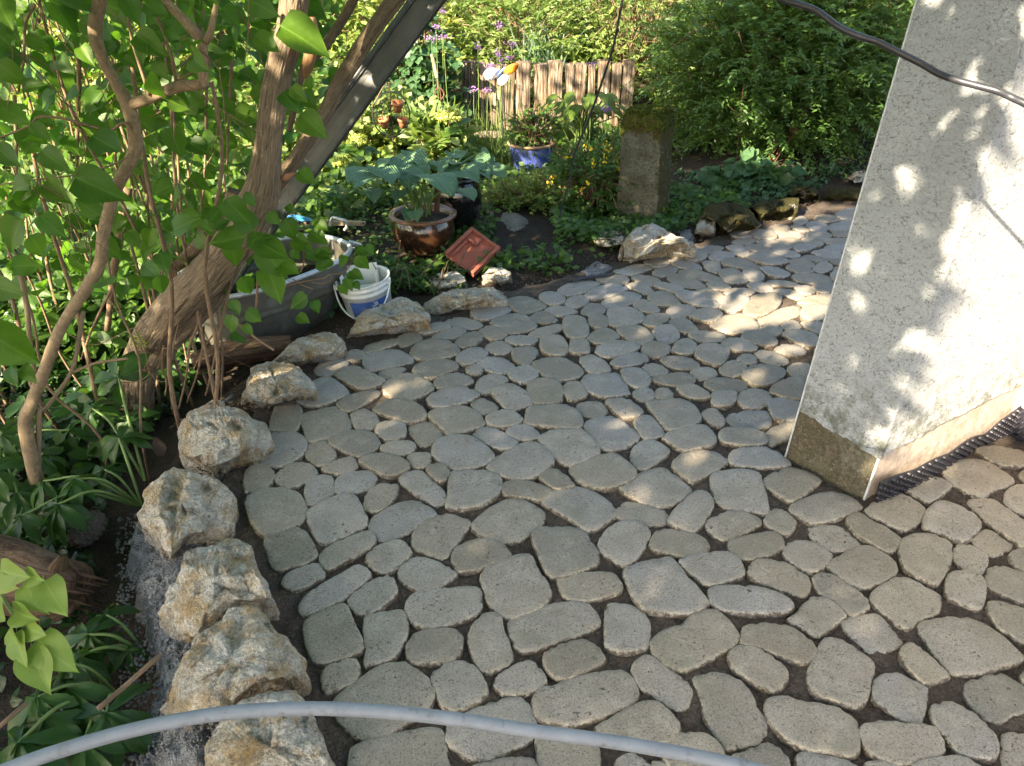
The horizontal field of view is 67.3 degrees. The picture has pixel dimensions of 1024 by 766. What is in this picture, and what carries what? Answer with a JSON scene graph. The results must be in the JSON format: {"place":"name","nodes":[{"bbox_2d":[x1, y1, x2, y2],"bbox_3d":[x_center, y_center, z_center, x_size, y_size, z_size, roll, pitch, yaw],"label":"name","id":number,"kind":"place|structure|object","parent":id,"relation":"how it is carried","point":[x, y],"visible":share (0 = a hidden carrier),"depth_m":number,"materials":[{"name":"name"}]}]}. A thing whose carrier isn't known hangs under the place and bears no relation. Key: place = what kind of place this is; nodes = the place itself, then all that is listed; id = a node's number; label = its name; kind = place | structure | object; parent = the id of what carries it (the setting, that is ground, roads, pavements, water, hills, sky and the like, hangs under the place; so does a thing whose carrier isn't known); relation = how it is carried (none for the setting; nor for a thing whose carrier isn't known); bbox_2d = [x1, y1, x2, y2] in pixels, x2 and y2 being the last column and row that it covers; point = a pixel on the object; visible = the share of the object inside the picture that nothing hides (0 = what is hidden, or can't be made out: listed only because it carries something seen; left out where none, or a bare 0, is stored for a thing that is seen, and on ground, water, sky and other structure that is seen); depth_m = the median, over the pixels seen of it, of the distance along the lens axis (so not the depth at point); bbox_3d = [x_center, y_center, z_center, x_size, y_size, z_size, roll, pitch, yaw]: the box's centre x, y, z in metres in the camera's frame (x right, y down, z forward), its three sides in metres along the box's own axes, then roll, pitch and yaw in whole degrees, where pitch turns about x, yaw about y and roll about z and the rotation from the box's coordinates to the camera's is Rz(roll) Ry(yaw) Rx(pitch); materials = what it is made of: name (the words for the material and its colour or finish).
{"place":"outdoors","nodes":[
{"label":"outdoors","id":0,"kind":"place"},
{"bbox_2d":[0,0,897,765],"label":"ground","id":1,"kind":"structure","parent":0,"point":[540,228],"depth_m":3.60,"materials":[{"name":"soil"}]},
{"bbox_2d":[0,418,97,526],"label":"hellebore","id":2,"kind":"object","parent":1,"relation":"on","point":[12,503],"visible":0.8,"depth_m":2.51,"materials":[{"name":"green plant"}]},
{"bbox_2d":[0,534,107,622],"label":"rotten log","id":3,"kind":"object","parent":1,"relation":"on","point":[79,577],"visible":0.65,"depth_m":2.05,"materials":[{"name":"brown wood"}]},
{"bbox_2d":[4,242,108,484],"bbox_3d":[-1.423,-0.001,2.445,0.109,0.949,0.022,-25,38,-36],"label":"lilac shoot","id":4,"kind":"object","parent":1,"relation":"on","point":[53,392],"visible":0.56,"depth_m":2.43,"materials":[{"name":"brown plant"}]},
{"bbox_2d":[31,153,106,430],"bbox_3d":[-1.569,-0.291,2.727,0.040,1.169,0.072,2,30,4],"label":"lilac shoot","id":5,"kind":"object","parent":1,"relation":"on","point":[72,294],"visible":0.53,"depth_m":2.73,"materials":[{"name":"brown plant"}]},
{"bbox_2d":[0,648,152,765],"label":"hellebore","id":6,"kind":"object","parent":1,"relation":"on","point":[45,724],"visible":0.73,"depth_m":1.69,"materials":[{"name":"green plant"}]},
{"bbox_2d":[6,425,153,546],"bbox_3d":[-1.354,0.324,2.424,0.333,0.201,0.484,0,30,0],"label":"hellebore","id":7,"kind":"object","parent":1,"relation":"on","point":[75,514],"visible":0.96,"depth_m":2.35,"materials":[{"name":"green plant"}]},
{"bbox_2d":[66,509,105,547],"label":"rock","id":8,"kind":"object","parent":1,"relation":"on","point":[77,538],"visible":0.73,"depth_m":2.33,"materials":[{"name":"stone"}]},
{"bbox_2d":[10,0,189,167],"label":"garden bush","id":9,"kind":"object","parent":1,"relation":"on","point":[181,58],"visible":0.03,"depth_m":5.81,"materials":[{"name":"green plant"}]},
{"bbox_2d":[55,602,149,692],"bbox_3d":[-1.053,0.668,1.963,0.211,0.128,0.271,-14,33,-23],"label":"hellebore","id":10,"kind":"object","parent":1,"relation":"on","point":[82,636],"visible":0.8,"depth_m":1.93,"materials":[{"name":"green plant"}]},
{"bbox_2d":[37,0,194,409],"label":"lilac shoot","id":11,"kind":"object","parent":1,"relation":"on","point":[179,372],"visible":0.34,"depth_m":2.54,"materials":[{"name":"brown plant"}]},
{"bbox_2d":[80,351,159,481],"bbox_3d":[-1.315,0.083,2.665,0.409,0.317,0.261,19,35,29],"label":"hellebore","id":12,"kind":"object","parent":1,"relation":"on","point":[128,368],"visible":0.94,"depth_m":2.66,"materials":[{"name":"green plant"}]},
{"bbox_2d":[99,218,150,481],"bbox_3d":[-1.247,-0.057,2.516,0.036,0.962,0.097,13,32,21],"label":"lilac shoot","id":13,"kind":"object","parent":1,"relation":"on","point":[140,390],"visible":0.74,"depth_m":2.57,"materials":[{"name":"brown plant"}]},
{"bbox_2d":[0,268,255,556],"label":"undergrowth","id":14,"kind":"object","parent":1,"relation":"on","point":[83,393],"visible":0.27,"depth_m":2.92,"materials":[{"name":"green plant"}]},
{"bbox_2d":[96,653,161,710],"bbox_3d":[-0.836,0.653,1.683,0.018,0.020,0.161,15,33,25],"label":"dry stick","id":15,"kind":"object","parent":1,"relation":"on","point":[128,683],"visible":1,"depth_m":1.68,"materials":[{"name":"wood"}]},
{"bbox_2d":[0,0,260,516],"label":"lilac tree","id":16,"kind":"object","parent":1,"relation":"on","point":[94,192],"visible":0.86,"depth_m":1.96,"materials":[{"name":"green plant"}]},
{"bbox_2d":[0,558,78,694],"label":"lilac sprig","id":17,"kind":"object","parent":16,"relation":"attached to","point":[43,658],"visible":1,"depth_m":1.16,"materials":[{"name":"green plant"}]},
{"bbox_2d":[130,58,180,428],"bbox_3d":[-1.109,-0.315,2.451,0.224,1.362,0.035,14,33,23],"label":"lilac shoot","id":18,"kind":"object","parent":1,"relation":"on","point":[171,310],"visible":0.67,"depth_m":2.46,"materials":[{"name":"brown plant"}]},
{"bbox_2d":[125,521,211,765],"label":"mortar haunch","id":19,"kind":"object","parent":1,"relation":"on","point":[190,756],"visible":0.28,"depth_m":1.95,"materials":[{"name":"concrete"}]},
{"bbox_2d":[115,513,217,765],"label":"mortar crumbs","id":20,"kind":"object","parent":19,"relation":"on","point":[149,754],"visible":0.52,"depth_m":1.92,"materials":[{"name":"concrete"}]},
{"bbox_2d":[0,296,344,748],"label":"ivy","id":21,"kind":"object","parent":1,"relation":"on","point":[66,622],"visible":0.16,"depth_m":2.78,"materials":[{"name":"green plant"}]},
{"bbox_2d":[0,175,369,370],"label":"ground cover","id":22,"kind":"object","parent":1,"relation":"on","point":[332,197],"visible":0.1,"depth_m":3.55,"materials":[{"name":"green plant"}]},
{"bbox_2d":[162,42,213,397],"bbox_3d":[-1.036,-0.555,2.438,0.095,1.653,0.028,-12,32,-20],"label":"lilac shoot","id":23,"kind":"object","parent":1,"relation":"on","point":[187,264],"visible":0.5,"depth_m":2.50,"materials":[{"name":"brown plant"}]},
{"bbox_2d":[137,467,239,560],"bbox_3d":[-0.982,0.401,2.299,0.363,0.266,0.266,21,36,32],"label":"rock","id":24,"kind":"object","parent":1,"relation":"on","point":[180,508],"visible":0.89,"depth_m":2.21,"materials":[{"name":"stone"}]},
{"bbox_2d":[0,0,405,422],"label":"lilac tree","id":25,"kind":"object","parent":1,"relation":"on","point":[243,216],"visible":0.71,"depth_m":2.48,"materials":[{"name":"green plant"}]},
{"bbox_2d":[104,212,127,331],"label":"lilac shoot","id":26,"kind":"object","parent":25,"relation":"attached to","point":[114,264],"visible":0.38,"depth_m":3.13,"materials":[{"name":"brown plant"}]},
{"bbox_2d":[200,28,223,404],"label":"lilac shoot","id":27,"kind":"object","parent":1,"relation":"on","point":[207,297],"visible":0.75,"depth_m":2.36,"materials":[{"name":"brown plant"}]},
{"bbox_2d":[157,538,279,643],"bbox_3d":[-0.779,0.565,2.005,0.272,0.277,0.357,-17,34,-27],"label":"rock","id":28,"kind":"object","parent":1,"relation":"on","point":[213,584],"visible":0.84,"depth_m":1.91,"materials":[{"name":"stone"}]},
{"bbox_2d":[177,400,274,480],"bbox_3d":[-0.970,0.220,2.623,0.325,0.256,0.295,20,36,31],"label":"rock","id":29,"kind":"object","parent":1,"relation":"on","point":[218,437],"visible":0.83,"depth_m":2.53,"materials":[{"name":"stone"}]},
{"bbox_2d":[160,605,311,733],"bbox_3d":[-0.636,0.707,1.777,0.268,0.258,0.281,23,37,34],"label":"rock","id":30,"kind":"object","parent":1,"relation":"on","point":[234,655],"visible":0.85,"depth_m":1.72,"materials":[{"name":"stone"}]},
{"bbox_2d":[190,335,291,372],"bbox_3d":[-1.147,-0.130,3.269,0.414,0.114,0.107,-13,32,-21],"label":"rotten log","id":31,"kind":"object","parent":1,"relation":"on","point":[253,351],"visible":0.73,"depth_m":3.24,"materials":[{"name":"brown wood"}]},
{"bbox_2d":[204,688,334,765],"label":"rock","id":32,"kind":"object","parent":1,"relation":"on","point":[285,741],"visible":0.91,"depth_m":1.55,"materials":[{"name":"stone"}]},
{"bbox_2d":[177,216,361,346],"bbox_3d":[-1.094,-0.461,3.664,0.532,0.394,1.004,22,37,33],"label":"zinc tub","id":33,"kind":"object","parent":1,"relation":"on","point":[277,318],"visible":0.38,"depth_m":3.48,"materials":[{"name":"grey metal"}]},
{"bbox_2d":[169,0,373,70],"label":"garden bush","id":34,"kind":"object","parent":1,"relation":"on","point":[334,17],"visible":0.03,"depth_m":7.17,"materials":[{"name":"green plant"}]},
{"bbox_2d":[241,361,318,411],"bbox_3d":[-0.892,0.067,2.913,0.311,0.230,0.236,14,33,23],"label":"rock","id":35,"kind":"object","parent":1,"relation":"on","point":[269,385],"visible":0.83,"depth_m":2.85,"materials":[{"name":"stone"}]},
{"bbox_2d":[179,41,396,169],"bbox_3d":[-1.658,-1.924,5.729,1.658,1.221,1.532,0,30,0],"label":"garden bush","id":36,"kind":"object","parent":1,"relation":"on","point":[243,95],"visible":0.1,"depth_m":5.43,"materials":[{"name":"green plant"}]},
{"bbox_2d":[271,332,346,366],"bbox_3d":[-0.835,-0.082,3.180,0.246,0.222,0.296,21,36,32],"label":"rock","id":37,"kind":"object","parent":1,"relation":"on","point":[319,347],"visible":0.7,"depth_m":3.12,"materials":[{"name":"stone"}]},
{"bbox_2d":[194,0,446,338],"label":"steel channel","id":38,"kind":"object","parent":1,"relation":"on","point":[401,35],"visible":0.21,"depth_m":2.85,"materials":[{"name":"metal"}]},
{"bbox_2d":[0,179,683,312],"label":"ground cover","id":39,"kind":"object","parent":1,"relation":"on","point":[373,238],"visible":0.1,"depth_m":4.54,"materials":[{"name":"green plant"}]},
{"bbox_2d":[322,152,362,181],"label":"hydrangea","id":40,"kind":"object","parent":1,"relation":"on","point":[337,162],"visible":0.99,"depth_m":4.84,"materials":[{"name":"green plant"}]},
{"bbox_2d":[296,110,410,175],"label":"leafy bush","id":41,"kind":"object","parent":1,"relation":"on","point":[366,128],"visible":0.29,"depth_m":5.51,"materials":[{"name":"green plant"}]},
{"bbox_2d":[337,133,379,162],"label":"hydrangea","id":42,"kind":"object","parent":1,"relation":"on","point":[353,139],"visible":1,"depth_m":4.99,"materials":[{"name":"green plant"}]},
{"bbox_2d":[333,265,391,319],"bbox_3d":[-0.703,-0.392,3.672,0.269,0.273,0.282,0,30,0],"label":"bucket","id":43,"kind":"object","parent":1,"relation":"on","point":[357,302],"visible":0.58,"depth_m":3.58,"materials":[{"name":"white plastic"}]},
{"bbox_2d":[340,262,379,306],"bbox_3d":[-0.718,-0.460,3.672,0.184,0.188,0.153,-2,30,-3],"label":"plastic tray","id":44,"kind":"object","parent":43,"relation":"in","point":[371,276],"visible":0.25,"depth_m":3.70,"materials":[{"name":"plastic"}]},
{"bbox_2d":[0,701,768,765],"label":"conduit","id":45,"kind":"object","parent":1,"relation":"on","point":[359,710],"visible":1,"depth_m":1.15,"materials":[{"name":"plastic"}]},
{"bbox_2d":[346,297,430,337],"bbox_3d":[-0.567,-0.237,3.447,0.369,0.224,0.272,-15,33,-25],"label":"rock","id":46,"kind":"object","parent":1,"relation":"on","point":[396,315],"visible":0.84,"depth_m":3.37,"materials":[{"name":"stone"}]},
{"bbox_2d":[372,80,409,189],"bbox_3d":[-0.755,-1.519,4.897,0.243,0.774,0.008,-11,32,-19],"label":"spiral stand","id":47,"kind":"object","parent":1,"relation":"on","point":[390,99],"visible":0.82,"depth_m":4.79,"materials":[{"name":"black metal"}]},
{"bbox_2d":[333,0,485,60],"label":"slope bush","id":48,"kind":"object","parent":1,"relation":"on","point":[449,9],"visible":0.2,"depth_m":7.03,"materials":[{"name":"green plant"}]},
{"bbox_2d":[350,250,470,295],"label":"weeds","id":49,"kind":"object","parent":1,"relation":"on","point":[422,283],"visible":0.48,"depth_m":3.85,"materials":[{"name":"green plant"}]},
{"bbox_2d":[357,85,465,150],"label":"leafy bush","id":50,"kind":"object","parent":1,"relation":"on","point":[406,95],"visible":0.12,"depth_m":5.90,"materials":[{"name":"green plant"}]},
{"bbox_2d":[388,203,456,257],"bbox_3d":[-0.488,-0.833,4.241,0.376,0.222,0.376,0,30,0],"label":"planter bowl","id":51,"kind":"object","parent":1,"relation":"on","point":[428,236],"visible":0.88,"depth_m":4.13,"materials":[{"name":"brown ceramic"}]},
{"bbox_2d":[345,149,476,222],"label":"hosta","id":52,"kind":"object","parent":51,"relation":"in","point":[407,169],"visible":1,"depth_m":3.90,"materials":[{"name":"green plant"}]},
{"bbox_2d":[0,91,852,225],"bbox_3d":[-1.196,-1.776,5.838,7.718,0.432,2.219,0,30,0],"label":"ground cover","id":53,"kind":"object","parent":1,"relation":"on","point":[676,145],"visible":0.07,"depth_m":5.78,"materials":[{"name":"green plant"}]},
{"bbox_2d":[382,15,475,119],"bbox_3d":[-0.748,-2.464,6.338,0.769,1.265,0.719,22,36,32],"label":"climbing plant","id":54,"kind":"object","parent":1,"relation":"on","point":[416,74],"visible":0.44,"depth_m":6.17,"materials":[{"name":"green plant"}]},
{"bbox_2d":[393,98,480,186],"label":"lily clump","id":55,"kind":"object","parent":1,"relation":"on","point":[423,121],"visible":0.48,"depth_m":5.40,"materials":[{"name":"green plant"}]},
{"bbox_2d":[428,271,467,294],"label":"rock","id":56,"kind":"object","parent":1,"relation":"on","point":[451,280],"visible":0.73,"depth_m":3.81,"materials":[{"name":"stone"}]},
{"bbox_2d":[433,105,480,159],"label":"hydrangea","id":57,"kind":"object","parent":1,"relation":"on","point":[448,113],"visible":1,"depth_m":5.27,"materials":[{"name":"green plant"}]},
{"bbox_2d":[433,171,481,230],"bbox_3d":[-0.323,-1.078,4.561,0.290,0.306,0.290,0,30,0],"label":"round pot","id":58,"kind":"object","parent":1,"relation":"on","point":[467,209],"visible":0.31,"depth_m":4.46,"materials":[{"name":"black ceramic"}]},
{"bbox_2d":[429,147,506,182],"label":"hosta","id":59,"kind":"object","parent":58,"relation":"on","point":[473,170],"visible":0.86,"depth_m":4.47,"materials":[{"name":"green plant"}]},
{"bbox_2d":[7,0,910,111],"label":"slope growth","id":60,"kind":"object","parent":1,"relation":"on","point":[476,56],"visible":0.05,"depth_m":7.00,"materials":[{"name":"green plant"}]},
{"bbox_2d":[423,287,509,314],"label":"rock","id":61,"kind":"object","parent":1,"relation":"on","point":[456,299],"visible":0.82,"depth_m":3.59,"materials":[{"name":"stone"}]},
{"bbox_2d":[445,227,499,276],"bbox_3d":[-0.205,-0.690,4.035,0.207,0.185,0.230,23,37,34],"label":"clay tile","id":62,"kind":"object","parent":1,"relation":"on","point":[478,242],"visible":1,"depth_m":4.03,"materials":[{"name":"ceramic"}]},
{"bbox_2d":[477,61,489,139],"bbox_3d":[-0.238,-2.398,6.648,0.111,0.706,0.123,0,30,0],"label":"sleeper","id":63,"kind":"object","parent":1,"relation":"on","point":[483,86],"visible":0.57,"depth_m":6.55,"materials":[{"name":"brown wood"}]},
{"bbox_2d":[399,213,578,279],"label":"weeds","id":64,"kind":"object","parent":1,"relation":"on","point":[564,257],"visible":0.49,"depth_m":4.05,"materials":[{"name":"green plant"}]},
{"bbox_2d":[482,267,511,284],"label":"rock","id":65,"kind":"object","parent":1,"relation":"on","point":[500,276],"visible":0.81,"depth_m":3.89,"materials":[{"name":"stone"}]},
{"bbox_2d":[484,63,518,138],"bbox_3d":[-0.070,-1.931,5.647,0.250,0.798,0.094,4,30,7],"label":"butterfly stake","id":66,"kind":"object","parent":1,"relation":"on","point":[490,74],"visible":0.98,"depth_m":5.50,"materials":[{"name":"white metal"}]},
{"bbox_2d":[483,195,527,231],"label":"stepping stone","id":67,"kind":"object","parent":1,"relation":"on","point":[513,221],"depth_m":4.72,"materials":[{"name":"stone"}]},
{"bbox_2d":[466,122,579,181],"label":"grass clump","id":68,"kind":"object","parent":1,"relation":"on","point":[502,153],"visible":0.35,"depth_m":5.55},
{"bbox_2d":[516,60,530,125],"bbox_3d":[0.096,-2.405,6.658,0.130,0.708,0.149,0,30,0],"label":"sleeper","id":69,"kind":"object","parent":1,"relation":"on","point":[523,81],"visible":0.49,"depth_m":6.51,"materials":[{"name":"brown wood"}]},
{"bbox_2d":[303,0,745,115],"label":"slope growth","id":70,"kind":"object","parent":1,"relation":"on","point":[603,55],"visible":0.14,"depth_m":6.88,"materials":[{"name":"green plant"}]},
{"bbox_2d":[437,0,618,71],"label":"slope bush","id":71,"kind":"object","parent":1,"relation":"on","point":[522,7],"visible":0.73,"depth_m":6.92,"materials":[{"name":"green plant"}]},
{"bbox_2d":[480,164,577,217],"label":"flowering plant","id":72,"kind":"object","parent":1,"relation":"on","point":[511,189],"visible":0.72,"depth_m":4.89,"materials":[{"name":"green plant"}]},
{"bbox_2d":[507,138,554,174],"bbox_3d":[0.139,-1.635,5.633,0.352,0.260,0.352,0,30,0],"label":"blue pot","id":73,"kind":"object","parent":1,"relation":"on","point":[538,149],"visible":0.48,"depth_m":5.50,"materials":[{"name":"ceramic"}]},
{"bbox_2d":[499,101,567,165],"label":"trailing plant","id":74,"kind":"object","parent":73,"relation":"in","point":[528,117],"visible":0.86,"depth_m":5.47,"materials":[{"name":"green plant"}]},
{"bbox_2d":[533,62,548,131],"bbox_3d":[0.257,-2.398,6.656,0.156,0.697,0.137,0,30,0],"label":"sleeper","id":75,"kind":"object","parent":1,"relation":"on","point":[540,76],"visible":0.45,"depth_m":6.51,"materials":[{"name":"brown wood"}]},
{"bbox_2d":[507,13,595,73],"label":"onion clump","id":76,"kind":"object","parent":1,"relation":"on","point":[547,57],"visible":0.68,"depth_m":6.89,"materials":[{"name":"plant"}]},
{"bbox_2d":[547,59,562,127],"bbox_3d":[0.366,-2.408,6.655,0.128,0.716,0.148,0,30,0],"label":"sleeper","id":77,"kind":"object","parent":1,"relation":"on","point":[555,72],"visible":0.41,"depth_m":6.49,"materials":[{"name":"brown wood"}]},
{"bbox_2d":[575,62,586,116],"bbox_3d":[0.575,-2.399,6.660,0.107,0.696,0.146,0,30,0],"label":"sleeper","id":78,"kind":"object","parent":1,"relation":"on","point":[580,75],"visible":0.38,"depth_m":6.50,"materials":[{"name":"brown wood"}]},
{"bbox_2d":[529,128,637,218],"bbox_3d":[0.505,-1.270,4.804,0.819,0.599,0.699,-8,31,-14],"label":"flowering plant","id":79,"kind":"object","parent":1,"relation":"on","point":[591,179],"visible":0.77,"depth_m":4.70,"materials":[{"name":"green plant"}]},
{"bbox_2d":[542,91,625,149],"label":"hosta","id":80,"kind":"object","parent":1,"relation":"on","point":[573,111],"visible":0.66,"depth_m":5.86,"materials":[{"name":"green plant"}]},
{"bbox_2d":[558,0,623,217],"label":"cable","id":81,"kind":"object","parent":1,"relation":"on","point":[605,71],"visible":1,"depth_m":3.30,"materials":[{"name":"rubber"}]},
{"bbox_2d":[595,59,609,129],"bbox_3d":[0.783,-2.410,6.652,0.114,0.722,0.140,0,30,0],"label":"sleeper","id":82,"kind":"object","parent":1,"relation":"on","point":[602,63],"visible":0.39,"depth_m":6.50,"materials":[{"name":"brown wood"}]},
{"bbox_2d":[608,62,621,133],"bbox_3d":[0.880,-2.395,6.650,0.084,0.699,0.123,0,30,0],"label":"sleeper","id":83,"kind":"object","parent":1,"relation":"on","point":[615,77],"visible":0.48,"depth_m":6.51,"materials":[{"name":"brown wood"}]},
{"bbox_2d":[549,190,685,247],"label":"ground cover","id":84,"kind":"object","parent":1,"relation":"on","point":[559,222],"visible":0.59,"depth_m":4.50,"materials":[{"name":"green plant"}]},
{"bbox_2d":[618,59,635,135],"bbox_3d":[0.985,-2.407,6.644,0.104,0.724,0.124,0,30,0],"label":"sleeper","id":85,"kind":"object","parent":1,"relation":"on","point":[628,71],"visible":0.52,"depth_m":6.51,"materials":[{"name":"brown wood"}]},
{"bbox_2d":[528,0,732,88],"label":"loose shrub","id":86,"kind":"object","parent":1,"relation":"on","point":[629,15],"visible":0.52,"depth_m":6.74,"materials":[{"name":"green plant"}]},
{"bbox_2d":[617,104,677,218],"bbox_3d":[0.801,-1.294,4.642,0.302,0.719,0.291,14,33,23],"label":"stone post","id":87,"kind":"object","parent":1,"relation":"on","point":[646,132],"visible":0.98,"depth_m":4.51,"materials":[{"name":"stone"}]},
{"bbox_2d":[618,223,696,262],"bbox_3d":[0.796,-0.696,4.199,0.407,0.266,0.483,13,33,22],"label":"rock","id":88,"kind":"object","parent":1,"relation":"on","point":[650,241],"visible":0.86,"depth_m":4.13,"materials":[{"name":"stone"}]},
{"bbox_2d":[630,176,749,227],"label":"ground cover","id":89,"kind":"object","parent":1,"relation":"on","point":[689,194],"visible":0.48,"depth_m":4.94,"materials":[{"name":"green plant"}]},
{"bbox_2d":[698,201,761,235],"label":"rock","id":90,"kind":"object","parent":1,"relation":"on","point":[727,217],"visible":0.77,"depth_m":4.51,"materials":[{"name":"stone"}]},
{"bbox_2d":[694,147,807,191],"bbox_3d":[1.654,-1.448,5.304,0.752,0.310,0.532,0,30,0],"label":"leafy patch","id":91,"kind":"object","parent":1,"relation":"on","point":[749,162],"visible":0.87,"depth_m":5.25,"materials":[{"name":"green plant"}]},
{"bbox_2d":[618,0,914,178],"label":"dense shrub","id":92,"kind":"object","parent":1,"relation":"on","point":[805,48],"visible":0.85,"depth_m":5.33,"materials":[{"name":"green plant"}]},
{"bbox_2d":[673,158,866,205],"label":"ground cover","id":93,"kind":"object","parent":1,"relation":"on","point":[765,193],"visible":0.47,"depth_m":5.27,"materials":[{"name":"green plant"}]},
{"bbox_2d":[748,197,798,221],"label":"rock","id":94,"kind":"object","parent":1,"relation":"on","point":[784,208],"visible":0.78,"depth_m":4.76,"materials":[{"name":"stone"}]},
{"bbox_2d":[820,187,860,200],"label":"rock","id":95,"kind":"object","parent":1,"relation":"on","point":[844,193],"visible":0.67,"depth_m":5.11,"materials":[{"name":"stone"}]},
{"bbox_2d":[784,0,1023,500],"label":"house wall","id":96,"kind":"structure","parent":1,"relation":"on","point":[917,359],"depth_m":2.16,"materials":[{"name":"paint"}]},
{"bbox_2d":[776,0,1023,107],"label":"cable","id":97,"kind":"object","parent":96,"relation":"hanging from","point":[908,57],"visible":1,"depth_m":1.43,"materials":[{"name":"rubber"}]},
{"bbox_2d":[222,199,1023,765],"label":"pavement","id":98,"kind":"structure","parent":0,"point":[642,513],"depth_m":2.21,"materials":[{"name":"stone"}]},
{"bbox_2d":[192,189,825,630],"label":"soil crumbs","id":99,"kind":"object","parent":98,"relation":"on","point":[472,285],"visible":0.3,"depth_m":3.49,"materials":[{"name":"soil"}]},
{"bbox_2d":[239,244,1023,764],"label":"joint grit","id":100,"kind":"object","parent":98,"relation":"in","point":[613,498],"visible":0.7,"depth_m":2.27,"materials":[{"name":"soil"}]},
{"bbox_2d":[874,406,1023,502],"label":"drainage membrane","id":101,"kind":"object","parent":98,"relation":"on","point":[1011,424],"visible":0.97,"depth_m":2.50,"materials":[{"name":"plastic"}]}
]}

